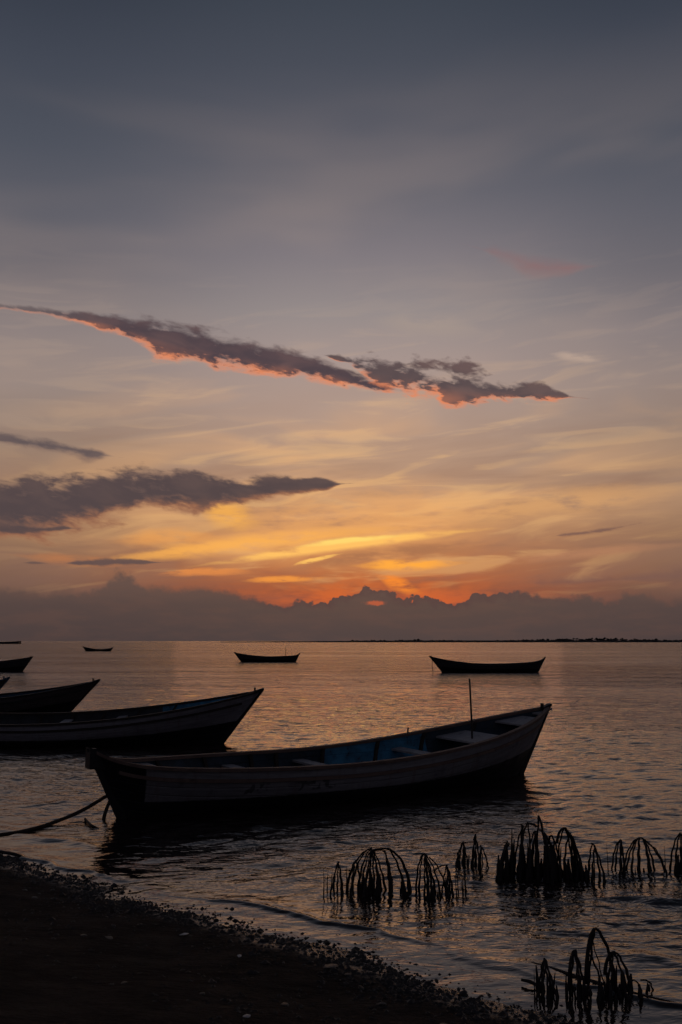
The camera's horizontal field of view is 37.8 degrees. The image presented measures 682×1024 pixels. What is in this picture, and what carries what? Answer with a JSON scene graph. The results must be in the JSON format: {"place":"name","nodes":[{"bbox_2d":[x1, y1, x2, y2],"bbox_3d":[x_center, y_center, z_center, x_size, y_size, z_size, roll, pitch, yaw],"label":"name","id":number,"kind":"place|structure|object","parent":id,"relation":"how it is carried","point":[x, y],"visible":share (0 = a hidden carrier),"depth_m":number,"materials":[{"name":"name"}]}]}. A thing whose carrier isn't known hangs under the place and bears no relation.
{"place":"outdoors","nodes":[
{"label":"outdoors","id":0,"kind":"place"},
{"bbox_2d":[0,861,571,1023],"bbox_3d":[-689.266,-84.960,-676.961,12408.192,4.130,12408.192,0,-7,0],"label":"ground","id":1,"kind":"structure","parent":0,"point":[34,989],"depth_m":6.29,"materials":[{"name":"black sand"}]},
{"bbox_2d":[0,854,611,1023],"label":"shore wrack","id":2,"kind":"object","parent":1,"relation":"on","point":[400,983],"visible":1,"depth_m":6.91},
{"bbox_2d":[323,964,338,969],"bbox_3d":[-0.067,3.052,6.682,0.071,0.026,0.125,2,-7,42],"label":"stone","id":3,"kind":"object","parent":1,"relation":"on","point":[328,966],"visible":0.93,"depth_m":6.67,"materials":[{"name":"grey stone"}]},
{"bbox_2d":[0,641,681,1023],"bbox_3d":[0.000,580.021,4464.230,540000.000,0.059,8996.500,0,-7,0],"label":"sea water","id":4,"kind":"structure","parent":0,"point":[604,765],"depth_m":12.43,"materials":[{"name":"grey liquid"}]},
{"bbox_2d":[0,676,10,688],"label":"fishing boat","id":5,"kind":"object","parent":4,"relation":"on","point":[3,681],"visible":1,"depth_m":31.05,"materials":[{"name":"brown paint"}]},
{"bbox_2d":[0,641,20,643],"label":"barge","id":6,"kind":"object","parent":4,"relation":"on","point":[15,642],"visible":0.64,"depth_m":710.77,"materials":[{"name":"paint"}]},
{"bbox_2d":[0,850,24,856],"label":"driftwood","id":7,"kind":"object","parent":4,"relation":"on","point":[9,853],"visible":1,"depth_m":10.22,"materials":[{"name":"black wood"}]},
{"bbox_2d":[0,656,32,671],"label":"fishing boat","id":8,"kind":"object","parent":4,"relation":"on","point":[21,664],"visible":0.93,"depth_m":71.84,"materials":[{"name":"paint"}]},
{"bbox_2d":[0,678,100,712],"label":"fishing boat","id":9,"kind":"object","parent":4,"relation":"on","point":[68,698],"visible":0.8,"depth_m":27.42,"materials":[{"name":"brown paint"}]},
{"bbox_2d":[84,818,97,827],"bbox_3d":[-3.015,3.755,11.973,0.089,0.062,0.579,5,-9,-33],"label":"driftwood","id":10,"kind":"object","parent":4,"relation":"on","point":[89,823],"visible":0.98,"depth_m":11.87,"materials":[{"name":"black wood"}]},
{"bbox_2d":[83,646,113,650],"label":"fishing boat","id":11,"kind":"object","parent":4,"relation":"on","point":[92,649],"visible":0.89,"depth_m":212.47,"materials":[{"name":"paint"}]},
{"bbox_2d":[0,687,263,747],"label":"fishing boat","id":12,"kind":"object","parent":4,"relation":"on","point":[212,720],"visible":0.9,"depth_m":21.01,"materials":[{"name":"grey paint"}]},
{"bbox_2d":[234,651,299,661],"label":"fishing boat","id":13,"kind":"object","parent":4,"relation":"on","point":[253,658],"visible":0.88,"depth_m":104.37,"materials":[{"name":"paint"}]},
{"bbox_2d":[85,678,551,818],"bbox_3d":[0.232,3.446,14.629,8.280,1.881,1.740,5,-7,-35],"label":"fishing boat","id":14,"kind":"object","parent":4,"relation":"on","point":[486,749],"visible":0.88,"depth_m":13.85,"materials":[{"name":"grey paint"}]},
{"bbox_2d":[0,795,106,834],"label":"mooring rope","id":15,"kind":"object","parent":14,"relation":"attached to","point":[92,804],"visible":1,"depth_m":12.08,"materials":[{"name":"black fabric"}]},
{"bbox_2d":[102,801,109,818],"bbox_3d":[-2.917,3.712,12.403,0.150,0.334,0.051,3,-8,-24],"label":"anchor rope","id":16,"kind":"object","parent":14,"relation":"hanging from","point":[105,811],"visible":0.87,"depth_m":12.38,"materials":[{"name":"black fabric"}]},
{"bbox_2d":[323,847,411,897],"bbox_3d":[0.238,3.194,8.782,0.793,0.448,0.378,0,-7,0],"label":"mangrove root clump","id":17,"kind":"object","parent":4,"relation":"in","point":[364,888],"visible":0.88,"depth_m":8.78,"materials":[{"name":"black plant"}]},
{"bbox_2d":[415,853,466,899],"bbox_3d":[0.883,3.190,8.671,0.461,0.425,0.286,0,-7,0],"label":"mangrove root clump","id":18,"kind":"object","parent":4,"relation":"in","point":[430,890],"visible":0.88,"depth_m":8.68,"materials":[{"name":"black plant"}]},
{"bbox_2d":[455,834,488,868],"bbox_3d":[1.286,3.359,9.792,0.371,0.376,0.273,0,-7,0],"label":"mangrove root clump","id":19,"kind":"object","parent":4,"relation":"in","point":[465,859],"visible":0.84,"depth_m":9.79,"materials":[{"name":"black plant"}]},
{"bbox_2d":[429,655,545,672],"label":"fishing boat","id":20,"kind":"object","parent":4,"relation":"on","point":[443,665],"visible":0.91,"depth_m":69.61,"materials":[{"name":"paint"}]},
{"bbox_2d":[521,978,535,985],"bbox_3d":[1.230,3.025,6.371,0.168,0.050,0.024,-6,-10,40],"label":"driftwood","id":21,"kind":"object","parent":4,"relation":"on","point":[531,982],"visible":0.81,"depth_m":6.38,"materials":[{"name":"black wood"}]},
{"bbox_2d":[495,815,605,884],"bbox_3d":[1.942,3.171,9.335,1.031,0.634,0.436,0,-7,0],"label":"mangrove root clump","id":22,"kind":"object","parent":4,"relation":"in","point":[532,866],"visible":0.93,"depth_m":9.29,"materials":[{"name":"black plant"}]},
{"bbox_2d":[534,927,653,1000],"bbox_3d":[1.594,2.858,6.266,0.800,0.467,0.285,0,-7,0],"label":"mangrove root clump","id":23,"kind":"object","parent":4,"relation":"in","point":[609,984],"visible":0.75,"depth_m":6.25,"materials":[{"name":"black plant"}]},
{"bbox_2d":[532,962,673,1001],"bbox_3d":[1.663,3.049,6.448,0.089,0.039,1.320,7,-10,-44],"label":"driftwood","id":24,"kind":"object","parent":4,"relation":"on","point":[574,975],"visible":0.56,"depth_m":6.44,"materials":[{"name":"black wood"}]},
{"bbox_2d":[606,837,667,875],"bbox_3d":[2.844,3.315,9.526,0.586,0.396,0.294,0,-7,0],"label":"mangrove root clump","id":25,"kind":"object","parent":4,"relation":"in","point":[634,843],"visible":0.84,"depth_m":9.55,"materials":[{"name":"black plant"}]},
{"bbox_2d":[669,832,681,873],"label":"mangrove root clump","id":26,"kind":"object","parent":4,"relation":"in","point":[677,866],"visible":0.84,"depth_m":9.60,"materials":[{"name":"black plant"}]},
{"bbox_2d":[0,0,681,640],"label":"sky","id":27,"kind":"structure","parent":0,"point":[320,320],"materials":[{"name":"grey"}]},
{"bbox_2d":[257,640,681,641],"bbox_3d":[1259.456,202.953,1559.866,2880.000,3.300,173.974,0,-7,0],"label":"shore","id":28,"kind":"structure","parent":0,"point":[501,641],"depth_m":1487.67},
{"bbox_2d":[351,637,657,640],"bbox_3d":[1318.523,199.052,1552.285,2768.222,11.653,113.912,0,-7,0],"label":"treeline","id":29,"kind":"object","parent":28,"relation":"on","point":[604,638],"visible":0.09,"depth_m":1537.86,"materials":[{"name":"black plant"}]}
]}

